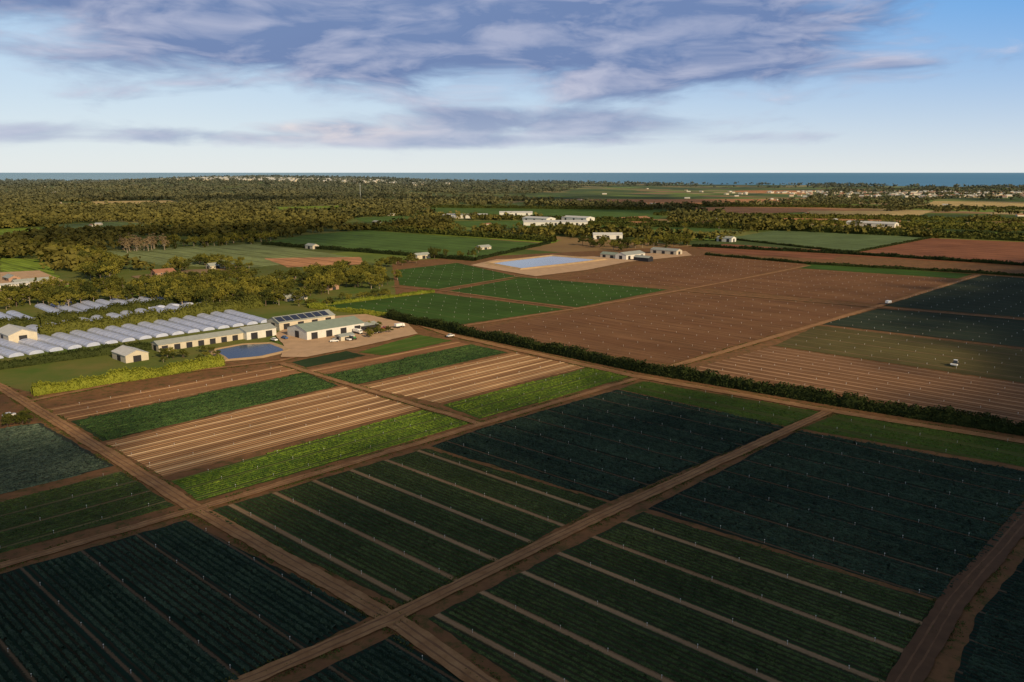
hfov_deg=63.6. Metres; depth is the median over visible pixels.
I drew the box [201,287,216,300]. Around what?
paperbark tree
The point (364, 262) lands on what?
gum tree
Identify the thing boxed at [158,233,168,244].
bare poplar
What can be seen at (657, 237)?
gum tree
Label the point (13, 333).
farm shed
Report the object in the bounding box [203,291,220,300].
gum tree
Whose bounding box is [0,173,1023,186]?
sea
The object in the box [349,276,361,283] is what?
paperbark tree
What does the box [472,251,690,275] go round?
farm yard
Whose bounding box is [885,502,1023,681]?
dirt road
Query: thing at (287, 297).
farmhouse
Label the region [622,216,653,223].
paddock
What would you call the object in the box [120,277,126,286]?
cypress tree
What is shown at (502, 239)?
paddock
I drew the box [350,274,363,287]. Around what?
paperbark tree
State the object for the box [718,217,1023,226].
windbreak hedge
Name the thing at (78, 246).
gum tree
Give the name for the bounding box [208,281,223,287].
gum tree
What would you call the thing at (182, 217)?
distant trees
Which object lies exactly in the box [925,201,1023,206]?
paddock
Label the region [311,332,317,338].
door
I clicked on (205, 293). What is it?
paperbark tree
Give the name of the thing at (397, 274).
gum tree
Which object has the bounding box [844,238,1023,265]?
paddock
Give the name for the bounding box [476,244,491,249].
farmhouse
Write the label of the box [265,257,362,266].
paddock
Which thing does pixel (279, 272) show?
paperbark tree
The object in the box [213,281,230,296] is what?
gum tree
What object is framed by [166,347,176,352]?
gum tree
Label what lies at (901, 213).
paddock
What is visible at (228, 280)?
paperbark tree
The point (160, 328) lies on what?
polytunnel
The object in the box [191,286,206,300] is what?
gum tree
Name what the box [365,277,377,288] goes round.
gum tree
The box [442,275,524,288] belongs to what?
dirt road
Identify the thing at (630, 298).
dirt road
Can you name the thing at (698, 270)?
ploughed field
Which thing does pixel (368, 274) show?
gum tree
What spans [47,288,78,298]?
paperbark tree
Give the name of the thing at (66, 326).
hedge
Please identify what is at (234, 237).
gum tree
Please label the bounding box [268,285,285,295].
gum tree
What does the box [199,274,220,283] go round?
gum tree
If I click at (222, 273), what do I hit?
paperbark tree
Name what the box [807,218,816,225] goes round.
gum tree
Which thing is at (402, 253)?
windbreak hedge
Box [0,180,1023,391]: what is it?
ground
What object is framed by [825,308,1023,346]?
vegetable field
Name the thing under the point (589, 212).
paddock
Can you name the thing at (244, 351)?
farm pond
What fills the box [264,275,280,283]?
gum tree
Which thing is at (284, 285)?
gum tree
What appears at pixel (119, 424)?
leafy beds
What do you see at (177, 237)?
gum tree
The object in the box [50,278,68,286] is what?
gum tree
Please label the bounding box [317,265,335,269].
paperbark tree
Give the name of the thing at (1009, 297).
vegetable field
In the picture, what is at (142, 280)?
paperbark tree
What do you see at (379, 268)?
gum tree
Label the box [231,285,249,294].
gum tree
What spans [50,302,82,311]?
polytunnel
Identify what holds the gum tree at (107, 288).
on the ground at (22, 378)
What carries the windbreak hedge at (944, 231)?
on the ground at (22, 378)
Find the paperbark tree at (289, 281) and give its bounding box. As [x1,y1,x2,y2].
[282,280,297,288]
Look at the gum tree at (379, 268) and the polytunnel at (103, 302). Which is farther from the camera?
the gum tree at (379, 268)
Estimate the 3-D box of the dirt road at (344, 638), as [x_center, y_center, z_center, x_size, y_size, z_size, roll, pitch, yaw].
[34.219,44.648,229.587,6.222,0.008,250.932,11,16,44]
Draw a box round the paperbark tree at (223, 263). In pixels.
[221,260,230,268]
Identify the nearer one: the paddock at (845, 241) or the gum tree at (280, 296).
the gum tree at (280, 296)
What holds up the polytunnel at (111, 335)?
on the ground at (22, 378)
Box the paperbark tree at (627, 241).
[621,238,631,248]
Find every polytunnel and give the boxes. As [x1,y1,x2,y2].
[0,312,14,319]
[0,338,43,354]
[0,346,23,357]
[6,310,32,318]
[18,338,63,351]
[26,324,100,346]
[34,303,61,313]
[37,333,81,349]
[40,322,117,344]
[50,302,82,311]
[62,320,134,341]
[65,301,95,310]
[79,317,151,339]
[80,300,106,309]
[90,315,168,337]
[95,299,121,305]
[105,312,184,334]
[109,298,149,308]
[120,310,199,332]
[124,297,164,307]
[134,308,214,330]
[138,296,178,305]
[149,306,229,328]
[155,295,192,304]
[165,305,243,326]
[180,303,257,324]
[198,302,266,322]
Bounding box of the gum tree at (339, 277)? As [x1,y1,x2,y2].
[336,274,345,284]
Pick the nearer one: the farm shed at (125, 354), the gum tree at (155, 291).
the farm shed at (125, 354)
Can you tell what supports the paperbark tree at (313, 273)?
on the ground at (22, 378)
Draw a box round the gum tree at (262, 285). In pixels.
[254,283,265,289]
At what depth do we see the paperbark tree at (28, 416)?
300.44 m
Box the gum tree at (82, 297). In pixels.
[76,291,90,301]
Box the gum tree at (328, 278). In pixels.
[320,276,333,280]
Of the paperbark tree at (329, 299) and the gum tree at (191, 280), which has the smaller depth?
the paperbark tree at (329, 299)
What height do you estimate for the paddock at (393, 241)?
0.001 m
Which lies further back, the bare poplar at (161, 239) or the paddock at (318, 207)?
the paddock at (318, 207)
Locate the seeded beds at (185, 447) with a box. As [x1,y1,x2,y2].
[106,386,419,476]
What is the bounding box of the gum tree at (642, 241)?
[638,238,647,247]
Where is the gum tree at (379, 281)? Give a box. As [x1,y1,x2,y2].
[373,277,383,288]
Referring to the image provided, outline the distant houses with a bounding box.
[44,177,1023,226]
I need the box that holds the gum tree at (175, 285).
[157,280,179,289]
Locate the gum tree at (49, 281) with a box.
[40,276,57,284]
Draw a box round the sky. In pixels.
[0,0,1023,172]
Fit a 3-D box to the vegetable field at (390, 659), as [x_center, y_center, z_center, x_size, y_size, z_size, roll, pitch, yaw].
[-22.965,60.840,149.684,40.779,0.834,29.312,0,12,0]
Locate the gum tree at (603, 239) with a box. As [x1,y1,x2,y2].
[599,236,608,242]
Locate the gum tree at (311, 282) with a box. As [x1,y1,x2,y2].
[302,277,322,287]
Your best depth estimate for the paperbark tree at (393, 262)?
797.90 m
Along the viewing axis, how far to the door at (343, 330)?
466.60 m
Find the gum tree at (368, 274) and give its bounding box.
[362,272,374,283]
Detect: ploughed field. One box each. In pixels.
[476,292,865,363]
[568,255,803,286]
[694,346,1023,423]
[702,269,953,304]
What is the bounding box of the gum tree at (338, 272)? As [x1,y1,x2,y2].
[330,269,342,277]
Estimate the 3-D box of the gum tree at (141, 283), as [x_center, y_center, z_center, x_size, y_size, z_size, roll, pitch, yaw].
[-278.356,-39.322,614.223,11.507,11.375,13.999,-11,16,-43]
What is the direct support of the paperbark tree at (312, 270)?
on the ground at (22, 378)
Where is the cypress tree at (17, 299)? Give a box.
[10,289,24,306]
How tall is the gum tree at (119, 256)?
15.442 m
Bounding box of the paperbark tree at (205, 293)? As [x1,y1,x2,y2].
[193,289,212,301]
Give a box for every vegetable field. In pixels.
[0,471,174,552]
[0,520,368,681]
[209,448,606,604]
[299,634,463,681]
[327,293,562,324]
[397,263,518,288]
[428,512,934,681]
[432,390,783,500]
[446,277,666,306]
[620,381,818,425]
[649,430,1023,598]
[775,325,1023,382]
[801,264,970,277]
[801,414,1023,466]
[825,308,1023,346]
[884,275,1023,317]
[954,559,1023,681]
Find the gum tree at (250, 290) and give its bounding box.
[248,287,259,294]
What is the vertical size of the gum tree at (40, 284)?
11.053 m
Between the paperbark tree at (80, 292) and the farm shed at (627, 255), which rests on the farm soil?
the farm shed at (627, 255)
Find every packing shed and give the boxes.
[150,329,243,351]
[267,309,334,330]
[287,316,364,339]
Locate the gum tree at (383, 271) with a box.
[376,269,385,275]
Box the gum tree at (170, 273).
[162,270,174,276]
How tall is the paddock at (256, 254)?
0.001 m
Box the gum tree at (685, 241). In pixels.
[683,237,692,243]
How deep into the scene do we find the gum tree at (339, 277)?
667.24 m
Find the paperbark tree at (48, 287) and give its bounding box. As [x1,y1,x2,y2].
[42,285,60,292]
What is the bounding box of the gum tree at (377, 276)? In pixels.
[373,272,387,279]
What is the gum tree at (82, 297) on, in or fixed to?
on the ground at (22, 378)
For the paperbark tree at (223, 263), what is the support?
on the ground at (22, 378)
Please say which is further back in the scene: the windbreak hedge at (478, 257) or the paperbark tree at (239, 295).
the windbreak hedge at (478, 257)
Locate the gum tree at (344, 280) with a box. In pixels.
[340,277,349,286]
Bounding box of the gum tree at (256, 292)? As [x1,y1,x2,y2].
[253,288,265,295]
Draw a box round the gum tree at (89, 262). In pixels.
[77,261,92,267]
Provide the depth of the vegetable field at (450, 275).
726.46 m
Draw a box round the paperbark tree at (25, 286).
[19,283,37,291]
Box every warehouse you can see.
[443,213,487,217]
[499,211,532,214]
[522,216,555,220]
[523,220,587,225]
[561,215,594,220]
[592,232,622,238]
[846,220,898,227]
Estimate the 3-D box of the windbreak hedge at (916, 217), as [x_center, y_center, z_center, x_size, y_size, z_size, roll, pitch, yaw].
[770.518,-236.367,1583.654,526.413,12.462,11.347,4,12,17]
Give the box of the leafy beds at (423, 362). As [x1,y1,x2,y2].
[325,344,506,384]
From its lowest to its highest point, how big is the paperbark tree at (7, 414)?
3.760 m
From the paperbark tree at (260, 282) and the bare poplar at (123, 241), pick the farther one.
the bare poplar at (123, 241)
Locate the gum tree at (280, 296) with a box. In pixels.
[270,292,284,304]
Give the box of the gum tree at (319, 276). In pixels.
[313,273,325,279]
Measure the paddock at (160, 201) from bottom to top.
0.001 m
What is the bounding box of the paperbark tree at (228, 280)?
[224,278,234,283]
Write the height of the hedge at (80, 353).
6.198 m
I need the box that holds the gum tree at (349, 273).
[345,269,359,276]
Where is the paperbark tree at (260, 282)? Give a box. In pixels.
[257,279,268,284]
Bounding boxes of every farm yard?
[0,270,67,290]
[132,268,247,277]
[276,314,417,356]
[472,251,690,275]
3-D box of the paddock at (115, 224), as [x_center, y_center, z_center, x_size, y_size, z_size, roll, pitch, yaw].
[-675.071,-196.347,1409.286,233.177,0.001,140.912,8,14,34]
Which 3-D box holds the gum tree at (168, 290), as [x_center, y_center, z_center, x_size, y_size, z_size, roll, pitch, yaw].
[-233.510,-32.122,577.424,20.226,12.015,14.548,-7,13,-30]
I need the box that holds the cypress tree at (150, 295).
[147,286,156,298]
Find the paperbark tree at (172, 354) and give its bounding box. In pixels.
[168,352,177,358]
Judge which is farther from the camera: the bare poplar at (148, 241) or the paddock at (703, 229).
the paddock at (703, 229)
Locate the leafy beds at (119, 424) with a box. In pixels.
[71,372,337,440]
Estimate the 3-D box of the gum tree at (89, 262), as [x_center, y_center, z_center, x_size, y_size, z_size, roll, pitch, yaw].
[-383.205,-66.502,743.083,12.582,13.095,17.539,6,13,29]
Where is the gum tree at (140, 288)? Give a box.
[133,286,144,296]
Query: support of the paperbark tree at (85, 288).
on the ground at (22, 378)
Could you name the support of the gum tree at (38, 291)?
on the ground at (22, 378)
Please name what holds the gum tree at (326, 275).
on the ground at (22, 378)
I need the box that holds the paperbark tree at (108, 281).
[100,276,118,283]
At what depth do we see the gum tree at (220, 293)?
581.81 m
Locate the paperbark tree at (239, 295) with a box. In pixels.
[228,289,250,301]
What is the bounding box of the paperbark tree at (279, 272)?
[274,269,288,276]
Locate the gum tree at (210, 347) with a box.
[205,345,214,352]
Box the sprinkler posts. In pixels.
[7,257,1023,681]
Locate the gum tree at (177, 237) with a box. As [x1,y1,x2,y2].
[168,234,180,240]
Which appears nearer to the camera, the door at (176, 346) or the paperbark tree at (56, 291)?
the door at (176, 346)
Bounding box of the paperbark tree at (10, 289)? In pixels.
[8,287,20,294]
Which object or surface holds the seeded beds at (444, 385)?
on the farm soil
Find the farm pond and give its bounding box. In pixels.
[209,342,289,360]
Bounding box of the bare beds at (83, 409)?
[46,366,300,418]
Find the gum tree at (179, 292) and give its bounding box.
[169,287,192,303]
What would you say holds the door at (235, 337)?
in the packing shed at (204, 339)
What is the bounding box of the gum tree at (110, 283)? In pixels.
[100,281,120,297]
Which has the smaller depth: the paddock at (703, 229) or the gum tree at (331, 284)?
the gum tree at (331, 284)
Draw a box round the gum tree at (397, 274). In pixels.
[390,269,402,279]
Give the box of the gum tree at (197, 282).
[192,279,210,287]
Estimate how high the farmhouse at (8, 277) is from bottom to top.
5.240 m
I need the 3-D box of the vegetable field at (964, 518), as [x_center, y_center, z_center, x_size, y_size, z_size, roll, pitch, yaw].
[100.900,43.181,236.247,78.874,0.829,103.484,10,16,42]
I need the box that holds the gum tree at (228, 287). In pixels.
[220,284,240,296]
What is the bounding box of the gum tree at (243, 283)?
[234,281,248,287]
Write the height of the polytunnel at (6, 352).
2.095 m
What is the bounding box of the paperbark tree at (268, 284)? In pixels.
[258,281,273,287]
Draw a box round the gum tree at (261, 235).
[255,231,269,238]
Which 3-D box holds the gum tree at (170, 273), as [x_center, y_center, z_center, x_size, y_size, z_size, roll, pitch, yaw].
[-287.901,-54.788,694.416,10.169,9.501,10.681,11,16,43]
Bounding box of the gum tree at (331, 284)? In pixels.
[323,279,335,293]
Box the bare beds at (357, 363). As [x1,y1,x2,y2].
[308,341,467,373]
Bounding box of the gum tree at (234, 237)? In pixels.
[229,233,238,241]
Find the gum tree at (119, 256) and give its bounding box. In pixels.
[109,254,126,260]
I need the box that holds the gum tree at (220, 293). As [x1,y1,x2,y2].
[216,291,223,299]
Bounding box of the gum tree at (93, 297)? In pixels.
[88,291,98,300]
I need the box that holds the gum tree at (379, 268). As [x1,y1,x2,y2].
[374,266,386,275]
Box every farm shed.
[0,281,29,287]
[0,324,37,342]
[111,345,148,362]
[236,323,276,339]
[305,243,318,248]
[414,252,429,258]
[600,251,617,257]
[615,250,644,259]
[634,255,652,261]
[650,247,681,254]
[716,236,735,241]
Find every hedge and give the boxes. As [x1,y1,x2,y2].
[0,222,38,227]
[0,293,197,327]
[0,341,152,369]
[31,354,224,395]
[36,295,263,336]
[261,241,476,260]
[306,289,434,306]
[309,303,385,315]
[365,224,556,241]
[386,308,1023,435]
[417,212,653,221]
[423,204,652,209]
[476,241,550,259]
[588,219,770,229]
[653,210,927,216]
[653,220,1023,235]
[674,202,1023,209]
[691,243,1023,265]
[705,252,1023,275]
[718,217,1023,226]
[736,238,855,251]
[770,213,1023,221]
[777,225,1023,240]
[855,236,931,251]
[901,222,1023,230]
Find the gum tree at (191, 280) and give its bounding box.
[188,276,198,282]
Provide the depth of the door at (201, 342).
437.15 m
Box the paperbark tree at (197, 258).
[193,256,205,263]
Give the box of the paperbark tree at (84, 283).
[80,281,98,288]
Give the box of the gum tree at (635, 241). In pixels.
[631,238,640,247]
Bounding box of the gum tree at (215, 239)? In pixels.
[210,237,222,245]
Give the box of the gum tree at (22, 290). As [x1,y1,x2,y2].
[17,287,29,302]
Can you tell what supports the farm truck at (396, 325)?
on the farm yard at (298, 347)
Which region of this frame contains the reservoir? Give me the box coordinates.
[484,255,606,269]
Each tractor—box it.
[346,335,356,339]
[950,359,958,365]
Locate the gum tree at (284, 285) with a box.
[276,280,293,289]
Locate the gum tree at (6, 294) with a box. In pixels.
[0,289,20,306]
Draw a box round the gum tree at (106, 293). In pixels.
[102,289,115,298]
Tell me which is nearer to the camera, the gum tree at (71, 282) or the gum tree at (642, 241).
the gum tree at (71, 282)
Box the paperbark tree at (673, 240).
[664,237,681,246]
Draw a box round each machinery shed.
[335,332,355,340]
[361,321,378,330]
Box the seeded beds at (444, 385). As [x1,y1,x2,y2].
[364,353,585,402]
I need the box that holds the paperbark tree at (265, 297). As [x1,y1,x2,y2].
[249,289,276,305]
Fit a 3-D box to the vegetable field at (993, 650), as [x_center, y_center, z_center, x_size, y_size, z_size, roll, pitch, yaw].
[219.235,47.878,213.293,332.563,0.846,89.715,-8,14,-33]
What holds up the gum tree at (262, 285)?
on the ground at (22, 378)
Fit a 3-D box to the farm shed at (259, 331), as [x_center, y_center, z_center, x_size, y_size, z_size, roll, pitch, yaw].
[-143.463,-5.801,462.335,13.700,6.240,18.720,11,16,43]
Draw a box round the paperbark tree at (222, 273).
[212,271,229,280]
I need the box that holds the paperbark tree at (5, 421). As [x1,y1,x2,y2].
[0,418,14,426]
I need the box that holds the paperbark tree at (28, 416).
[21,414,33,423]
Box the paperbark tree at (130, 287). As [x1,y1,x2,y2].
[120,283,147,296]
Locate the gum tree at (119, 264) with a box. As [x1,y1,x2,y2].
[102,257,124,274]
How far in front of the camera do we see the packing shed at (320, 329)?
461.03 m
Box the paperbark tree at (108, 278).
[97,275,124,285]
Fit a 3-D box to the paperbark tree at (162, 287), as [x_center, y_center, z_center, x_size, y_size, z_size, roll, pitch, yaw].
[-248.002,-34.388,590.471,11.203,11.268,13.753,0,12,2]
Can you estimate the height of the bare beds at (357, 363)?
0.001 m
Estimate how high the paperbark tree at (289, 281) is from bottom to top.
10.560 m
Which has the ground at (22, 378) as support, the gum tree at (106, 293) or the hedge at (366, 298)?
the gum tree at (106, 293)
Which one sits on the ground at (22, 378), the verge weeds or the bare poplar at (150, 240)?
the verge weeds
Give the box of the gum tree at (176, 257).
[170,255,182,260]
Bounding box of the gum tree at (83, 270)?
[72,262,96,278]
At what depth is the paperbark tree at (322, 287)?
619.00 m
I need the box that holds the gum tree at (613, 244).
[609,241,619,249]
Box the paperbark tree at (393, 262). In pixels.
[386,259,395,264]
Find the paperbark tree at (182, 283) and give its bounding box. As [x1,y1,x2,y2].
[178,281,186,286]
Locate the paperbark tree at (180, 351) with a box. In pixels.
[178,348,186,356]
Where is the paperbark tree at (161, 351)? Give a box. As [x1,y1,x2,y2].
[154,348,168,354]
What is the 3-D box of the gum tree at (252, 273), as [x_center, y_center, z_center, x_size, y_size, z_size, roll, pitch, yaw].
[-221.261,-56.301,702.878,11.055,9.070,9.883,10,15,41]
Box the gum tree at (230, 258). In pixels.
[223,256,236,261]
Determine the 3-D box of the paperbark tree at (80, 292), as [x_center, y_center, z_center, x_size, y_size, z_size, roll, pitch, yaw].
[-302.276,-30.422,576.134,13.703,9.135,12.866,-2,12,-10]
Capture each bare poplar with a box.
[120,237,125,249]
[143,239,150,250]
[148,233,156,249]
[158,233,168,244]
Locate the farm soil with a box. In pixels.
[0,246,1023,681]
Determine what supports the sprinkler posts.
on the farm soil
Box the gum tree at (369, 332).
[366,330,374,335]
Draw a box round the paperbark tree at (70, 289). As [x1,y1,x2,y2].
[60,287,75,300]
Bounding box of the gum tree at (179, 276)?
[168,273,186,278]
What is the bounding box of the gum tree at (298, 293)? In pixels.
[291,290,302,300]
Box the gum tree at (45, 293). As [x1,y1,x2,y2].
[36,288,59,303]
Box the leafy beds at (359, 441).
[172,410,468,500]
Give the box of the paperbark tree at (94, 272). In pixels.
[83,264,110,277]
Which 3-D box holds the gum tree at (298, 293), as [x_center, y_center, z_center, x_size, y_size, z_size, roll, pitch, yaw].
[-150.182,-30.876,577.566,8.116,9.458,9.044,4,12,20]
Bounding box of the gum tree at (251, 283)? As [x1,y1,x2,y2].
[248,281,257,286]
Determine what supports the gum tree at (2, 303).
on the ground at (22, 378)
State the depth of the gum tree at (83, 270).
704.45 m
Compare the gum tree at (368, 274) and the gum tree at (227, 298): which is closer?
the gum tree at (227, 298)
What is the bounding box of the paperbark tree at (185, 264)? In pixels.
[179,262,190,268]
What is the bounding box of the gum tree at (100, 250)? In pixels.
[91,247,104,255]
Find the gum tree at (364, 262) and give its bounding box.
[357,260,370,266]
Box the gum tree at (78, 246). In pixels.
[73,244,85,250]
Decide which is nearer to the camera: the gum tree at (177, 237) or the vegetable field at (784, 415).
the vegetable field at (784, 415)
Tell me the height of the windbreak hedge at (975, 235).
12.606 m
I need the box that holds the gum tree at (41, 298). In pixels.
[34,293,48,303]
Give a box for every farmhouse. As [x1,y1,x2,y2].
[2,274,20,280]
[11,277,48,284]
[150,268,174,274]
[206,262,224,268]
[281,293,306,300]
[321,284,338,289]
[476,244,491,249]
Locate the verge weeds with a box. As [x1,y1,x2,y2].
[0,328,1023,681]
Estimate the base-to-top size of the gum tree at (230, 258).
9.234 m
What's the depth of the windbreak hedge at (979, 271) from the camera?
791.56 m
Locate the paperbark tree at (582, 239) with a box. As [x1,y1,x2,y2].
[578,236,588,244]
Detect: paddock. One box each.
[0,228,40,234]
[0,258,70,289]
[41,222,168,229]
[91,200,172,204]
[107,244,347,266]
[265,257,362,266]
[269,230,545,256]
[276,205,345,209]
[293,351,365,366]
[355,216,408,221]
[360,335,451,354]
[420,208,665,218]
[421,233,558,242]
[455,221,635,227]
[555,190,805,204]
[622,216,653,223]
[653,227,721,231]
[696,207,853,213]
[698,244,846,259]
[736,230,923,250]
[784,218,900,225]
[803,211,932,215]
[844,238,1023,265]
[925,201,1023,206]
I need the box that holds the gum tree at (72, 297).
[60,292,78,305]
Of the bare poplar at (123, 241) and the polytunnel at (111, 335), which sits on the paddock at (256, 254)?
the bare poplar at (123, 241)
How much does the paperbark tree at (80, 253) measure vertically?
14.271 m
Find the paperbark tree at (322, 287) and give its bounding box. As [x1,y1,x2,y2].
[315,285,324,293]
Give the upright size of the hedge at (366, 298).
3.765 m
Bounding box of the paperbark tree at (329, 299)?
[324,297,337,302]
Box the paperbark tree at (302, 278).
[296,272,312,287]
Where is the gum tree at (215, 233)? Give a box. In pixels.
[208,230,218,236]
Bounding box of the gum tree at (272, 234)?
[265,231,278,240]
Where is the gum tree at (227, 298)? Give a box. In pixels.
[220,295,235,301]
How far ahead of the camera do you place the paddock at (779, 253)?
931.27 m
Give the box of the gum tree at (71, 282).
[68,278,82,287]
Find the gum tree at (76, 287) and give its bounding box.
[68,284,79,291]
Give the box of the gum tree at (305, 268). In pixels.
[302,265,317,272]
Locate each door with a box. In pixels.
[19,335,26,339]
[133,355,141,361]
[174,343,180,348]
[186,342,192,347]
[198,340,203,345]
[210,338,215,343]
[221,336,226,342]
[232,335,237,340]
[251,332,257,338]
[266,330,272,336]
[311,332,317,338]
[326,330,331,336]
[340,327,346,333]
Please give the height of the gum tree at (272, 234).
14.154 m
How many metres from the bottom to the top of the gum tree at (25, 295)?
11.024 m
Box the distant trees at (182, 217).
[0,174,1023,269]
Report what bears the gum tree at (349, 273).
on the ground at (22, 378)
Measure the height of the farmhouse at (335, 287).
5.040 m
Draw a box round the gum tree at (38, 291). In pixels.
[30,289,42,303]
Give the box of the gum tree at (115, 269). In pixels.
[97,261,119,275]
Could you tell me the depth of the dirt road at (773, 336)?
483.61 m
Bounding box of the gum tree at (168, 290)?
[164,287,190,297]
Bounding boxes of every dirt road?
[0,377,638,567]
[0,383,497,681]
[26,357,295,401]
[228,410,831,681]
[278,362,481,424]
[382,316,1023,442]
[393,286,572,307]
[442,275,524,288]
[464,265,810,325]
[670,275,980,366]
[679,290,1023,319]
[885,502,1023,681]
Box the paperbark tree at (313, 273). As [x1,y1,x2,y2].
[308,270,322,277]
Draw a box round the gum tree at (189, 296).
[183,291,196,301]
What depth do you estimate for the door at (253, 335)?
455.12 m
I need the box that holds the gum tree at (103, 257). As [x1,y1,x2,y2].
[100,252,114,260]
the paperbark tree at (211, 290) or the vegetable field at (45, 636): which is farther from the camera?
the paperbark tree at (211, 290)
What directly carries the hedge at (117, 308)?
on the ground at (22, 378)
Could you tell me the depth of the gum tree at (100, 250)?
852.19 m
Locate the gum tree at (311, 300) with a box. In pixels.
[305,297,315,302]
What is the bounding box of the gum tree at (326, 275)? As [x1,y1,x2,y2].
[324,272,333,277]
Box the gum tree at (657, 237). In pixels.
[653,235,662,242]
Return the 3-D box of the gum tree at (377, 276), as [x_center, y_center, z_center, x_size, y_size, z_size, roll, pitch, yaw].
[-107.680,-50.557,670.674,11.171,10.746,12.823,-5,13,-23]
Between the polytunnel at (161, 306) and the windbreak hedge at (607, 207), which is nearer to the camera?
the polytunnel at (161, 306)
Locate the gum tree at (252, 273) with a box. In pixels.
[244,270,256,276]
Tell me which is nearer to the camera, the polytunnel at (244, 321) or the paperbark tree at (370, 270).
the polytunnel at (244, 321)
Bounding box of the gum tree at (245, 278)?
[237,273,256,282]
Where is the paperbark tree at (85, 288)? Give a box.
[71,284,97,299]
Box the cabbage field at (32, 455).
[0,423,113,493]
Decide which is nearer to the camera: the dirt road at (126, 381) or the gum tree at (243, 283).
the dirt road at (126, 381)
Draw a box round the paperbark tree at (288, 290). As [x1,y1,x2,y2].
[284,288,293,295]
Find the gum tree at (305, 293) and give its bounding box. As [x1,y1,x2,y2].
[294,287,314,300]
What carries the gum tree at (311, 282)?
on the ground at (22, 378)
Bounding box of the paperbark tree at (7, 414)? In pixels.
[1,412,12,420]
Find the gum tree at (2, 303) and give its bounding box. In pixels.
[0,299,11,309]
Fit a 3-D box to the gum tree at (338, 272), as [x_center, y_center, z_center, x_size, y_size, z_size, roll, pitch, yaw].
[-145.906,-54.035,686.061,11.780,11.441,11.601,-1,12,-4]
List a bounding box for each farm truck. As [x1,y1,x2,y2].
[353,328,362,333]
[394,323,404,327]
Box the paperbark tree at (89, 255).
[82,253,99,260]
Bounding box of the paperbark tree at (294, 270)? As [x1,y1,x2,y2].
[285,267,299,276]
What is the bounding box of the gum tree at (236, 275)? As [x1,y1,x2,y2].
[230,269,249,279]
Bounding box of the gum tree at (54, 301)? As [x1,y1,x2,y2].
[46,294,60,307]
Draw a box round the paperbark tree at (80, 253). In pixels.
[76,250,87,255]
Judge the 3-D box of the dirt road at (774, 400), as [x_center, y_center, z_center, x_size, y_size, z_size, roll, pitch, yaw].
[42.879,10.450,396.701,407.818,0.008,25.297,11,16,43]
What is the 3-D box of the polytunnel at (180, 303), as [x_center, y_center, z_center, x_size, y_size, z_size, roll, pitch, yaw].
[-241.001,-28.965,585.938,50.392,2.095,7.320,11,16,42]
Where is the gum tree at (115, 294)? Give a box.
[112,291,124,298]
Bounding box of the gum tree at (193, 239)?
[186,235,197,243]
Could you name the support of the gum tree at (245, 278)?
on the ground at (22, 378)
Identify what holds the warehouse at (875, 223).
on the ground at (22, 378)
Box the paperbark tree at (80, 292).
[69,291,89,299]
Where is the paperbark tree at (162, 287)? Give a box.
[154,285,169,296]
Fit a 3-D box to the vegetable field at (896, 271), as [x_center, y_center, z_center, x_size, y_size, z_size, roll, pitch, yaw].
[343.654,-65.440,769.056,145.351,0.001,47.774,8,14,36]
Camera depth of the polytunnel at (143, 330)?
473.52 m
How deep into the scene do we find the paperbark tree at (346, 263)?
749.05 m
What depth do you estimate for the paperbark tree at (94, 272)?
691.99 m
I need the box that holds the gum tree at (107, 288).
[99,285,118,293]
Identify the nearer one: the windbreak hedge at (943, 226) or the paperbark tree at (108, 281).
the paperbark tree at (108, 281)
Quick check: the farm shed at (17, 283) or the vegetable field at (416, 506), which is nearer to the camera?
the vegetable field at (416, 506)
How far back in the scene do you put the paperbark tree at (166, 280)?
616.75 m
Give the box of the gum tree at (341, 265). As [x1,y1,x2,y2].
[331,262,348,268]
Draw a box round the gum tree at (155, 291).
[146,283,161,296]
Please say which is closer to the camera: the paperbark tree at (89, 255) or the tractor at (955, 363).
the tractor at (955, 363)
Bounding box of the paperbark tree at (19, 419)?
[15,415,23,423]
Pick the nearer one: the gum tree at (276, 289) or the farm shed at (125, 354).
the farm shed at (125, 354)
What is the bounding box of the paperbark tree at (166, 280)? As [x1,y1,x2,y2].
[154,277,183,286]
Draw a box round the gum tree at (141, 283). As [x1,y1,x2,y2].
[132,280,145,288]
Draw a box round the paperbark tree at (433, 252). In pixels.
[428,251,437,258]
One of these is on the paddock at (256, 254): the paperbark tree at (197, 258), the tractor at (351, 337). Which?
the paperbark tree at (197, 258)
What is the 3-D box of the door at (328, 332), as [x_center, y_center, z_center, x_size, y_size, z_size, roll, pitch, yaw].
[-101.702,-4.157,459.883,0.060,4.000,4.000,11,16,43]
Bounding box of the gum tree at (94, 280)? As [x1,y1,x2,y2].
[91,277,104,291]
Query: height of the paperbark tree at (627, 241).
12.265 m
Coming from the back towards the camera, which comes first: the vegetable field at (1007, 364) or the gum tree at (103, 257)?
the gum tree at (103, 257)
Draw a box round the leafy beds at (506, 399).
[444,367,629,418]
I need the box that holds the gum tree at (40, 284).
[29,281,46,290]
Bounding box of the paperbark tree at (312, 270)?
[307,267,322,272]
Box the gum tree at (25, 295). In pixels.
[22,290,36,304]
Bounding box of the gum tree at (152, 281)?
[147,277,163,285]
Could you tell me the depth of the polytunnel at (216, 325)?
500.55 m
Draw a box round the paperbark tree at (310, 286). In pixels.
[303,283,317,295]
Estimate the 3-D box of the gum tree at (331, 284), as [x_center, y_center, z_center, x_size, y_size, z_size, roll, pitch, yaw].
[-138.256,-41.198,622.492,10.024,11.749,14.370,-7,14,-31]
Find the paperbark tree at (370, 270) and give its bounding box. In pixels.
[363,267,375,275]
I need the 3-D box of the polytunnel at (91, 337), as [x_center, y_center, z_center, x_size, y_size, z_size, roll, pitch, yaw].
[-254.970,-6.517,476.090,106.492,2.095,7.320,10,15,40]
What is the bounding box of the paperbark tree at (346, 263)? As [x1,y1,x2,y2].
[342,260,351,272]
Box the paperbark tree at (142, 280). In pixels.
[130,277,146,283]

